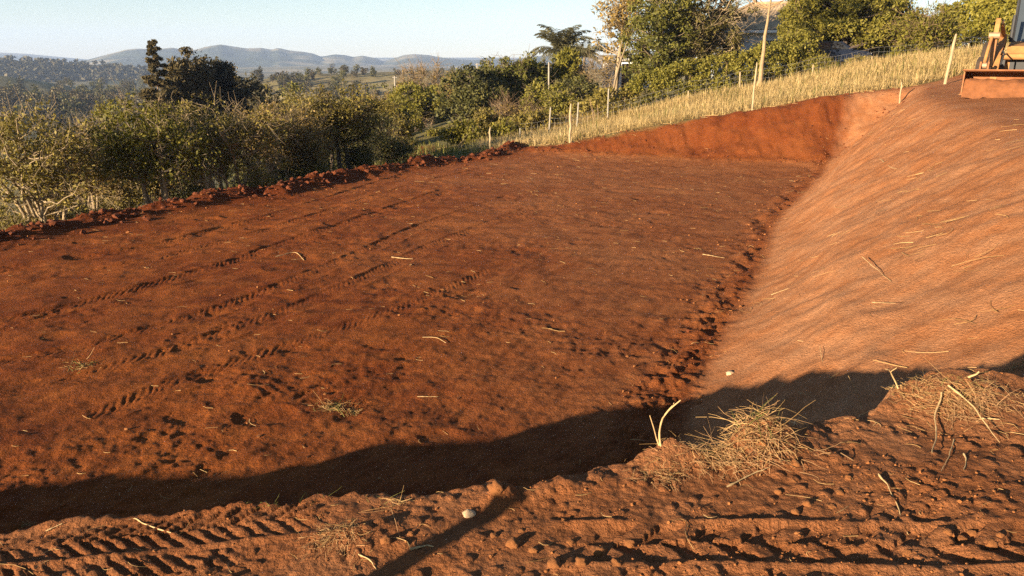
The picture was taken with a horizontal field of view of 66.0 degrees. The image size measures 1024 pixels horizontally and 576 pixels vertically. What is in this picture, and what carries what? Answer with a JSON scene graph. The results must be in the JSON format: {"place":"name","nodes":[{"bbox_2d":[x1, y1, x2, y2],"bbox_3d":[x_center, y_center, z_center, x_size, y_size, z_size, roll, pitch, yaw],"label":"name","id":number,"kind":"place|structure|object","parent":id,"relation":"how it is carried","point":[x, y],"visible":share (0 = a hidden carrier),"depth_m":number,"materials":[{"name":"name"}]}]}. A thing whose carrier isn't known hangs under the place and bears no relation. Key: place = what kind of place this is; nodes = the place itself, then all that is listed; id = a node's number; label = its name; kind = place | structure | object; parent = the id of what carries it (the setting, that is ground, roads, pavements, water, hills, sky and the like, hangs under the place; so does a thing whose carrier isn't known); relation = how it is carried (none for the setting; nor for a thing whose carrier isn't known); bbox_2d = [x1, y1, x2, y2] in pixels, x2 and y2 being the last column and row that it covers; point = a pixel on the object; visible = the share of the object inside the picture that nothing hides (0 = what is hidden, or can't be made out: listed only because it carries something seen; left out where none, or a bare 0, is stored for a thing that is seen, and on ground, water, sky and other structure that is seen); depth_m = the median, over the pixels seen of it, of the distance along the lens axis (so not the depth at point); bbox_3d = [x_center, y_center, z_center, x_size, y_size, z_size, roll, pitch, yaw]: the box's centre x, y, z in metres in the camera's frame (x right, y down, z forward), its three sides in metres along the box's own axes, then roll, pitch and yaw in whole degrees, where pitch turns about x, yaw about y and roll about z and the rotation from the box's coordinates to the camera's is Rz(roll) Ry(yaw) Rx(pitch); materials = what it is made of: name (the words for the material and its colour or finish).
{"place":"outdoors","nodes":[
{"label":"outdoors","id":0,"kind":"place"},
{"bbox_2d":[0,75,93,97],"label":"pasture hill","id":1,"kind":"structure","parent":0,"point":[45,87],"depth_m":598.79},
{"bbox_2d":[5,60,163,80],"bbox_3d":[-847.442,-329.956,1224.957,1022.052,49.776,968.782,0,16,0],"label":"forest ridge","id":2,"kind":"structure","parent":0,"point":[72,74],"depth_m":1181.59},
{"bbox_2d":[0,54,237,81],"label":"woods","id":3,"kind":"object","parent":2,"relation":"on","point":[38,68],"visible":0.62,"depth_m":1157.59,"materials":[{"name":"green plant"}]},
{"bbox_2d":[0,53,518,61],"bbox_3d":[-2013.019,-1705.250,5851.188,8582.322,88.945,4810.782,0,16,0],"label":"hills","id":4,"kind":"structure","parent":0,"point":[18,56],"depth_m":5498.13,"materials":[{"name":"plant"}]},
{"bbox_2d":[84,45,696,66],"bbox_3d":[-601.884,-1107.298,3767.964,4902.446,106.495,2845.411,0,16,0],"label":"mountains","id":5,"kind":"structure","parent":0,"point":[253,57],"depth_m":3361.25,"materials":[{"name":"grey"}]},
{"bbox_2d":[254,69,684,125],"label":"pasture rise","id":6,"kind":"structure","parent":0,"point":[383,77],"depth_m":447.76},
{"bbox_2d":[0,0,1005,58],"label":"sky","id":7,"kind":"structure","parent":0,"point":[80,29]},
{"bbox_2d":[0,58,1023,575],"bbox_3d":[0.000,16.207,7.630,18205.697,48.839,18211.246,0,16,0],"label":"ground","id":8,"kind":"structure","parent":0,"point":[536,402],"depth_m":9.97,"materials":[{"name":"soil"}]},
{"bbox_2d":[0,87,23,110],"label":"valley tree","id":9,"kind":"object","parent":8,"relation":"on","point":[13,100],"visible":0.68,"depth_m":381.20,"materials":[{"name":"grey plant"}]},
{"bbox_2d":[0,187,33,227],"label":"bush","id":10,"kind":"object","parent":8,"relation":"on","point":[4,207],"visible":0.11,"depth_m":27.34,"materials":[{"name":"green plant"}]},
{"bbox_2d":[0,203,42,229],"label":"bush","id":11,"kind":"object","parent":8,"relation":"on","point":[15,221],"visible":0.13,"depth_m":22.62,"materials":[{"name":"green plant"}]},
{"bbox_2d":[20,93,40,105],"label":"valley tree","id":12,"kind":"object","parent":8,"relation":"on","point":[26,97],"visible":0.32,"depth_m":370.74,"materials":[{"name":"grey plant"}]},
{"bbox_2d":[15,189,79,223],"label":"bush","id":13,"kind":"object","parent":8,"relation":"on","point":[52,217],"visible":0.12,"depth_m":24.54,"materials":[{"name":"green plant"}]},
{"bbox_2d":[46,88,59,111],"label":"valley tree","id":14,"kind":"object","parent":8,"relation":"on","point":[55,95],"visible":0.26,"depth_m":356.07,"materials":[{"name":"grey plant"}]},
{"bbox_2d":[11,180,102,218],"bbox_3d":[-17.118,-2.930,29.583,3.385,3.466,3.590,9,18,27],"label":"bush","id":15,"kind":"object","parent":8,"relation":"on","point":[61,203],"visible":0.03,"depth_m":29.48,"materials":[{"name":"green plant"}]},
{"bbox_2d":[0,86,128,224],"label":"scrub tree","id":16,"kind":"object","parent":8,"relation":"on","point":[25,172],"visible":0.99,"depth_m":22.64,"materials":[{"name":"green plant"}]},
{"bbox_2d":[60,97,87,118],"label":"valley tree","id":17,"kind":"object","parent":8,"relation":"on","point":[75,106],"visible":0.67,"depth_m":339.56,"materials":[{"name":"green plant"}]},
{"bbox_2d":[54,194,96,219],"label":"bush","id":18,"kind":"object","parent":8,"relation":"on","point":[75,213],"visible":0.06,"depth_m":25.84,"materials":[{"name":"green plant"}]},
{"bbox_2d":[31,112,141,210],"bbox_3d":[-14.262,-3.599,26.472,3.682,4.806,3.520,13,21,38],"label":"scrub tree","id":19,"kind":"object","parent":8,"relation":"on","point":[120,190],"visible":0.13,"depth_m":26.29,"materials":[{"name":"green plant"}]},
{"bbox_2d":[88,90,135,165],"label":"scrub tree","id":20,"kind":"object","parent":8,"relation":"on","point":[103,111],"visible":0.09,"depth_m":36.11,"materials":[{"name":"green plant"}]},
{"bbox_2d":[87,188,142,211],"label":"bush","id":21,"kind":"object","parent":8,"relation":"on","point":[124,203],"visible":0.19,"depth_m":26.75,"materials":[{"name":"green plant"}]},
{"bbox_2d":[84,162,178,207],"bbox_3d":[-14.560,-3.656,30.267,3.550,3.655,3.815,15,22,42],"label":"bush","id":22,"kind":"object","parent":8,"relation":"on","point":[138,195],"visible":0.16,"depth_m":29.82,"materials":[{"name":"green plant"}]},
{"bbox_2d":[62,79,230,204],"bbox_3d":[-11.536,-4.188,25.436,4.979,5.427,4.518,0,16,0],"label":"scrub tree","id":23,"kind":"object","parent":8,"relation":"on","point":[130,146],"visible":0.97,"depth_m":24.68,"materials":[{"name":"green plant"}]},
{"bbox_2d":[142,161,202,205],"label":"bush","id":24,"kind":"object","parent":8,"relation":"on","point":[168,188],"visible":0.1,"depth_m":30.57,"materials":[{"name":"green plant"}]},
{"bbox_2d":[139,39,217,188],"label":"pine tree","id":25,"kind":"object","parent":8,"relation":"on","point":[152,81],"visible":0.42,"depth_m":65.47,"materials":[{"name":"plant"}]},
{"bbox_2d":[169,176,216,198],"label":"bush","id":26,"kind":"object","parent":8,"relation":"on","point":[189,189],"visible":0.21,"depth_m":27.51,"materials":[{"name":"green plant"}]},
{"bbox_2d":[157,46,230,180],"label":"conifer","id":27,"kind":"object","parent":8,"relation":"on","point":[193,77],"visible":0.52,"depth_m":68.73,"materials":[{"name":"plant"}]},
{"bbox_2d":[204,56,256,185],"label":"conifer","id":28,"kind":"object","parent":8,"relation":"on","point":[224,74],"visible":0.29,"depth_m":72.30,"materials":[{"name":"green plant"}]},
{"bbox_2d":[157,81,306,189],"bbox_3d":[-9.903,-4.639,27.237,5.499,4.812,3.982,0,16,0],"label":"scrub tree","id":29,"kind":"object","parent":8,"relation":"on","point":[230,143],"visible":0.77,"depth_m":26.95,"materials":[{"name":"green plant"}]},
{"bbox_2d":[220,149,277,188],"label":"bush","id":30,"kind":"object","parent":8,"relation":"on","point":[233,176],"visible":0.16,"depth_m":32.16,"materials":[{"name":"green plant"}]},
{"bbox_2d":[235,72,268,165],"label":"dark tree","id":31,"kind":"object","parent":8,"relation":"on","point":[252,85],"visible":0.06,"depth_m":83.02,"materials":[{"name":"green plant"}]},
{"bbox_2d":[0,140,523,240],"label":"spoil clods","id":32,"kind":"object","parent":8,"relation":"on","point":[101,211],"visible":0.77,"depth_m":23.84,"materials":[{"name":"soil"}]},
{"bbox_2d":[243,163,294,186],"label":"bush","id":33,"kind":"object","parent":8,"relation":"on","point":[258,180],"visible":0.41,"depth_m":27.52,"materials":[{"name":"green plant"}]},
{"bbox_2d":[256,92,292,164],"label":"valley edge tree","id":34,"kind":"object","parent":8,"relation":"on","point":[271,99],"visible":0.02,"depth_m":72.83,"materials":[{"name":"green plant"}]},
{"bbox_2d":[227,90,346,180],"bbox_3d":[-8.787,-5.425,30.651,4.842,4.416,4.019,0,16,0],"label":"scrub tree","id":35,"kind":"object","parent":8,"relation":"on","point":[308,142],"visible":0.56,"depth_m":30.30,"materials":[{"name":"green plant"}]},
{"bbox_2d":[278,80,305,111],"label":"valley edge tree","id":36,"kind":"object","parent":8,"relation":"on","point":[294,86],"visible":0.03,"depth_m":111.35,"materials":[{"name":"green plant"}]},
{"bbox_2d":[253,105,340,179],"bbox_3d":[-8.411,-5.357,31.967,3.146,4.315,3.902,9,19,29],"label":"bush","id":37,"kind":"object","parent":8,"relation":"on","point":[290,170],"visible":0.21,"depth_m":31.17,"materials":[{"name":"green plant"}]},
{"bbox_2d":[283,148,344,179],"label":"bush","id":38,"kind":"object","parent":8,"relation":"on","point":[321,168],"visible":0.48,"depth_m":31.04,"materials":[{"name":"green plant"}]},
{"bbox_2d":[298,392,356,413],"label":"grass clump","id":39,"kind":"object","parent":8,"relation":"on","point":[329,406],"visible":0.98,"depth_m":9.39,"materials":[{"name":"plant"}]},
{"bbox_2d":[290,517,370,565],"bbox_3d":[-0.630,0.882,2.715,0.324,0.144,0.242,0,16,0],"label":"grass clump","id":40,"kind":"object","parent":8,"relation":"on","point":[343,526],"visible":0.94,"depth_m":2.71,"materials":[{"name":"plant"}]},
{"bbox_2d":[269,75,392,171],"bbox_3d":[-7.432,-6.634,33.436,4.506,4.894,4.416,7,18,23],"label":"scrub tree","id":41,"kind":"object","parent":8,"relation":"on","point":[349,114],"visible":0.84,"depth_m":33.06,"materials":[{"name":"green plant"}]},
{"bbox_2d":[201,136,488,189],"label":"slope weeds","id":42,"kind":"object","parent":8,"relation":"on","point":[447,149],"visible":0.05,"depth_m":40.17,"materials":[{"name":"green plant"}]},
{"bbox_2d":[322,138,382,169],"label":"bush","id":43,"kind":"object","parent":8,"relation":"on","point":[342,161],"visible":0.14,"depth_m":35.04,"materials":[{"name":"green plant"}]},
{"bbox_2d":[335,139,378,168],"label":"bush","id":44,"kind":"object","parent":8,"relation":"on","point":[365,156],"visible":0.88,"depth_m":34.57,"materials":[{"name":"green plant"}]},
{"bbox_2d":[338,107,408,164],"bbox_3d":[-7.290,-7.739,40.403,3.475,3.689,3.253,-12,20,-35],"label":"scrub tree","id":45,"kind":"object","parent":8,"relation":"on","point":[390,126],"visible":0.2,"depth_m":40.33,"materials":[{"name":"green plant"}]},
{"bbox_2d":[362,120,415,164],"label":"bush","id":46,"kind":"object","parent":8,"relation":"on","point":[387,150],"visible":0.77,"depth_m":37.51,"materials":[{"name":"green plant"}]},
{"bbox_2d":[367,99,418,144],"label":"tree","id":47,"kind":"object","parent":8,"relation":"on","point":[405,126],"visible":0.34,"depth_m":50.77,"materials":[{"name":"green plant"}]},
{"bbox_2d":[379,91,424,135],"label":"tree","id":48,"kind":"object","parent":8,"relation":"on","point":[402,101],"visible":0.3,"depth_m":60.57,"materials":[{"name":"green plant"}]},
{"bbox_2d":[391,132,418,162],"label":"bush","id":49,"kind":"object","parent":8,"relation":"on","point":[411,149],"visible":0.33,"depth_m":38.48,"materials":[{"name":"green plant"}]},
{"bbox_2d":[386,78,450,131],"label":"round tree","id":50,"kind":"object","parent":8,"relation":"on","point":[426,101],"visible":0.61,"depth_m":75.01,"materials":[{"name":"green plant"}]},
{"bbox_2d":[7,113,832,505],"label":"loose crumbs","id":51,"kind":"object","parent":8,"relation":"on","point":[405,245],"visible":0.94,"depth_m":16.66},
{"bbox_2d":[389,52,458,129],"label":"bare tree","id":52,"kind":"object","parent":8,"relation":"on","point":[422,72],"visible":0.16,"depth_m":112.89,"materials":[{"name":"beige plant"}]},
{"bbox_2d":[426,111,455,124],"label":"thicket","id":53,"kind":"object","parent":8,"relation":"on","point":[442,119],"visible":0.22,"depth_m":92.47,"materials":[{"name":"green plant"}]},
{"bbox_2d":[436,115,481,148],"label":"shrub","id":54,"kind":"object","parent":8,"relation":"on","point":[465,129],"visible":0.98,"depth_m":43.09,"materials":[{"name":"green plant"}]},
{"bbox_2d":[432,62,510,122],"bbox_3d":[-3.009,-14.120,58.147,5.856,5.000,5.050,0,16,0],"label":"leafy tree","id":55,"kind":"object","parent":8,"relation":"on","point":[475,93],"visible":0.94,"depth_m":57.61,"materials":[{"name":"green plant"}]},
{"bbox_2d":[468,104,509,138],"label":"shrub","id":56,"kind":"object","parent":8,"relation":"on","point":[485,118],"visible":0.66,"depth_m":46.91,"materials":[{"name":"green plant"}]},
{"bbox_2d":[487,480,503,495],"bbox_3d":[-0.057,0.744,2.922,0.054,0.062,0.067,-12,20,-36],"label":"earth clod","id":57,"kind":"object","parent":8,"relation":"on","point":[495,488],"visible":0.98,"depth_m":2.90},
{"bbox_2d":[8,96,999,498],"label":"straw litter","id":58,"kind":"object","parent":8,"relation":"on","point":[444,290],"visible":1,"depth_m":14.01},
{"bbox_2d":[484,116,523,138],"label":"shrub","id":59,"kind":"object","parent":8,"relation":"on","point":[503,128],"visible":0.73,"depth_m":43.92,"materials":[{"name":"green plant"}]},
{"bbox_2d":[478,87,542,121],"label":"shrub","id":60,"kind":"object","parent":8,"relation":"on","point":[504,110],"visible":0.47,"depth_m":48.59,"materials":[{"name":"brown plant"}]},
{"bbox_2d":[0,372,1023,575],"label":"crumbs","id":61,"kind":"object","parent":8,"relation":"on","point":[712,531],"visible":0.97,"depth_m":2.74,"materials":[{"name":"soil"}]},
{"bbox_2d":[0,367,1023,575],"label":"root hair litter","id":62,"kind":"object","parent":8,"relation":"on","point":[590,492],"visible":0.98,"depth_m":2.86,"materials":[{"name":"plant"}]},
{"bbox_2d":[505,537,520,548],"bbox_3d":[0.004,0.864,2.660,0.048,0.047,0.055,8,18,26],"label":"earth clod","id":63,"kind":"object","parent":8,"relation":"on","point":[513,542],"visible":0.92,"depth_m":2.64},
{"bbox_2d":[479,45,557,113],"bbox_3d":[0.215,-16.272,62.058,6.732,5.760,6.693,13,21,39],"label":"leafy tree","id":64,"kind":"object","parent":8,"relation":"on","point":[518,75],"visible":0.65,"depth_m":60.75,"materials":[{"name":"green plant"}]},
{"bbox_2d":[507,103,564,132],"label":"shrub","id":65,"kind":"object","parent":8,"relation":"on","point":[533,117],"visible":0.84,"depth_m":44.55,"materials":[{"name":"green plant"}]},
{"bbox_2d":[517,77,568,115],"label":"shrub","id":66,"kind":"object","parent":8,"relation":"on","point":[543,91],"visible":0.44,"depth_m":50.30,"materials":[{"name":"green plant"}]},
{"bbox_2d":[547,557,560,568],"bbox_3d":[0.137,0.891,2.541,0.047,0.046,0.053,3,17,12],"label":"earth clod","id":67,"kind":"object","parent":8,"relation":"on","point":[553,563],"visible":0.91,"depth_m":2.52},
{"bbox_2d":[530,24,595,61],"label":"palm tree","id":68,"kind":"object","parent":8,"relation":"on","point":[558,40],"visible":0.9,"depth_m":71.91,"materials":[{"name":"green plant"}]},
{"bbox_2d":[540,88,585,115],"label":"shrub","id":69,"kind":"object","parent":8,"relation":"on","point":[558,101],"visible":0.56,"depth_m":48.30,"materials":[{"name":"green plant"}]},
{"bbox_2d":[545,45,588,95],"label":"leafy tree","id":70,"kind":"object","parent":8,"relation":"on","point":[566,58],"visible":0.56,"depth_m":62.85,"materials":[{"name":"green plant"}]},
{"bbox_2d":[553,72,602,99],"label":"shrub","id":71,"kind":"object","parent":8,"relation":"on","point":[580,85],"visible":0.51,"depth_m":53.63,"materials":[{"name":"green plant"}]},
{"bbox_2d":[568,40,607,67],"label":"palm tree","id":72,"kind":"object","parent":8,"relation":"on","point":[595,49],"visible":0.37,"depth_m":79.83,"materials":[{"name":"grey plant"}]},
{"bbox_2d":[566,93,615,117],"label":"shrub","id":73,"kind":"object","parent":8,"relation":"on","point":[584,106],"visible":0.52,"depth_m":46.41,"materials":[{"name":"green plant"}]},
{"bbox_2d":[565,46,623,96],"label":"shrub","id":74,"kind":"object","parent":8,"relation":"on","point":[606,69],"visible":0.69,"depth_m":63.34,"materials":[{"name":"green plant"}]},
{"bbox_2d":[593,545,607,557],"bbox_3d":[0.289,0.873,2.600,0.045,0.042,0.051,14,21,40],"label":"earth clod","id":75,"kind":"object","parent":8,"relation":"on","point":[599,551],"visible":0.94,"depth_m":2.58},
{"bbox_2d":[588,79,641,118],"bbox_3d":[5.779,-10.480,44.320,3.213,2.417,1.780,-8,18,-25],"label":"creeper tangle","id":76,"kind":"object","parent":8,"relation":"on","point":[625,92],"visible":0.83,"depth_m":44.16,"materials":[{"name":"green plant"}]},
{"bbox_2d":[590,0,646,95],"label":"sparse tree","id":77,"kind":"object","parent":8,"relation":"on","point":[619,9],"visible":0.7,"depth_m":56.80,"materials":[{"name":"beige plant"}]},
{"bbox_2d":[609,39,627,97],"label":"leaning dead tree","id":78,"kind":"object","parent":8,"relation":"on","point":[616,75],"visible":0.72,"depth_m":52.91,"materials":[{"name":"wood"}]},
{"bbox_2d":[598,55,650,90],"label":"shed","id":79,"kind":"structure","parent":8,"relation":"on","point":[621,80],"depth_m":67.87,"materials":[{"name":"grey concrete"}]},
{"bbox_2d":[617,0,700,91],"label":"tree","id":80,"kind":"object","parent":8,"relation":"on","point":[658,44],"visible":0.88,"depth_m":52.70,"materials":[{"name":"green plant"}]},
{"bbox_2d":[625,443,694,490],"bbox_3d":[0.570,0.716,3.053,0.294,0.191,0.293,0,16,0],"label":"grass clump","id":81,"kind":"object","parent":8,"relation":"on","point":[668,478],"visible":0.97,"depth_m":3.03,"materials":[{"name":"plant"}]},
{"bbox_2d":[649,400,680,445],"bbox_3d":[0.592,0.542,3.093,0.119,0.244,0.045,0,16,0],"label":"sprout","id":82,"kind":"object","parent":8,"relation":"on","point":[660,425],"visible":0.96,"depth_m":3.10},
{"bbox_2d":[469,84,920,152],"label":"fallen grass","id":83,"kind":"structure","parent":8,"relation":"on","point":[707,115],"depth_m":33.25,"materials":[{"name":"plant"}]},
{"bbox_2d":[637,0,764,81],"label":"tree","id":84,"kind":"object","parent":8,"relation":"on","point":[711,26],"visible":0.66,"depth_m":54.09,"materials":[{"name":"green plant"}]},
{"bbox_2d":[649,421,771,482],"bbox_3d":[0.782,0.681,3.163,0.492,0.421,0.446,7,18,23],"label":"grass clump","id":85,"kind":"object","parent":8,"relation":"on","point":[724,459],"visible":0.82,"depth_m":3.10,"materials":[{"name":"plant"}]},
{"bbox_2d":[476,87,947,162],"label":"bank clods","id":86,"kind":"object","parent":8,"relation":"on","point":[713,125],"visible":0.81,"depth_m":32.56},
{"bbox_2d":[624,37,800,108],"bbox_3d":[11.574,-12.136,44.883,10.522,4.234,2.363,-3,17,-10],"label":"creeper hedge","id":87,"kind":"object","parent":8,"relation":"on","point":[704,69],"visible":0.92,"depth_m":44.46,"materials":[{"name":"green plant"}]},
{"bbox_2d":[452,41,1009,151],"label":"dry grass","id":88,"kind":"structure","parent":8,"relation":"on","point":[627,121],"depth_m":37.61,"materials":[{"name":"plant"}]},
{"bbox_2d":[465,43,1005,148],"bbox_3d":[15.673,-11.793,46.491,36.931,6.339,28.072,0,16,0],"label":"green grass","id":89,"kind":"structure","parent":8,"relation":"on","point":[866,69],"depth_m":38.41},
{"bbox_2d":[519,36,1008,136],"bbox_3d":[14.356,-11.158,43.769,28.305,5.824,1.017,-2,16,-7],"label":"wire fence","id":90,"kind":"object","parent":8,"relation":"on","point":[607,104],"visible":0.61,"depth_m":43.54,"materials":[{"name":"grey metal"}]},
{"bbox_2d":[732,0,799,87],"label":"pale trunk tree","id":91,"kind":"object","parent":8,"relation":"on","point":[762,59],"visible":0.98,"depth_m":41.92,"materials":[{"name":"beige plant"}]},
{"bbox_2d":[686,395,853,484],"bbox_3d":[1.030,0.669,3.202,0.740,0.541,0.555,0,16,0],"label":"grass clump","id":92,"kind":"object","parent":8,"relation":"on","point":[753,433],"visible":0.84,"depth_m":3.13,"materials":[{"name":"plant"}]},
{"bbox_2d":[704,1,835,77],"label":"tiled house","id":93,"kind":"structure","parent":8,"relation":"on","point":[758,25],"depth_m":61.31,"materials":[{"name":"ceramic"}]},
{"bbox_2d":[773,22,826,74],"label":"shrub","id":94,"kind":"object","parent":8,"relation":"on","point":[806,43],"visible":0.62,"depth_m":45.43,"materials":[{"name":"green plant"}]},
{"bbox_2d":[799,51,840,72],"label":"shrub","id":95,"kind":"object","parent":8,"relation":"on","point":[817,63],"visible":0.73,"depth_m":44.70,"materials":[{"name":"green plant"}]},
{"bbox_2d":[810,41,871,64],"bbox_3d":[19.467,-14.174,47.773,4.250,1.520,1.860,-2,16,-8],"label":"parked car","id":96,"kind":"object","parent":8,"relation":"on","point":[838,48],"visible":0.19,"depth_m":46.95,"materials":[{"name":"blue paint"}]},
{"bbox_2d":[775,0,924,66],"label":"shade tree","id":97,"kind":"object","parent":8,"relation":"on","point":[856,24],"visible":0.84,"depth_m":46.53,"materials":[{"name":"green plant"}]},
{"bbox_2d":[739,104,1023,403],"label":"straw wisps","id":98,"kind":"object","parent":8,"relation":"on","point":[923,255],"visible":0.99,"depth_m":10.22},
{"bbox_2d":[867,28,955,57],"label":"back hedge","id":99,"kind":"object","parent":8,"relation":"on","point":[880,52],"visible":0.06,"depth_m":57.67,"materials":[{"name":"green plant"}]},
{"bbox_2d":[885,371,955,414],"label":"grass clump","id":100,"kind":"object","parent":8,"relation":"on","point":[917,389],"visible":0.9,"depth_m":3.53,"materials":[{"name":"plant"}]},
{"bbox_2d":[880,0,970,54],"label":"tall bush","id":101,"kind":"object","parent":8,"relation":"on","point":[919,30],"visible":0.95,"depth_m":44.19,"materials":[{"name":"green plant"}]},
{"bbox_2d":[943,34,956,83],"bbox_3d":[17.284,-8.886,31.158,0.278,2.222,0.145,0,16,0],"label":"wooden stake","id":102,"kind":"object","parent":8,"relation":"on","point":[950,60],"visible":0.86,"depth_m":31.09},
{"bbox_2d":[894,362,1023,432],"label":"grass clump","id":103,"kind":"object","parent":8,"relation":"on","point":[975,398],"visible":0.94,"depth_m":3.40,"materials":[{"name":"plant"}]},
{"bbox_2d":[925,0,1017,51],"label":"cedar hedge","id":104,"kind":"object","parent":8,"relation":"on","point":[983,15],"visible":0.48,"depth_m":49.43,"materials":[{"name":"green plant"}]},
{"bbox_2d":[948,385,999,442],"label":"dry stem","id":105,"kind":"object","parent":8,"relation":"on","point":[957,392],"visible":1,"depth_m":3.36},
{"bbox_2d":[959,0,1023,98],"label":"loader","id":106,"kind":"object","parent":8,"relation":"on","point":[997,72],"visible":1,"depth_m":21.40,"materials":[{"name":"metal"}]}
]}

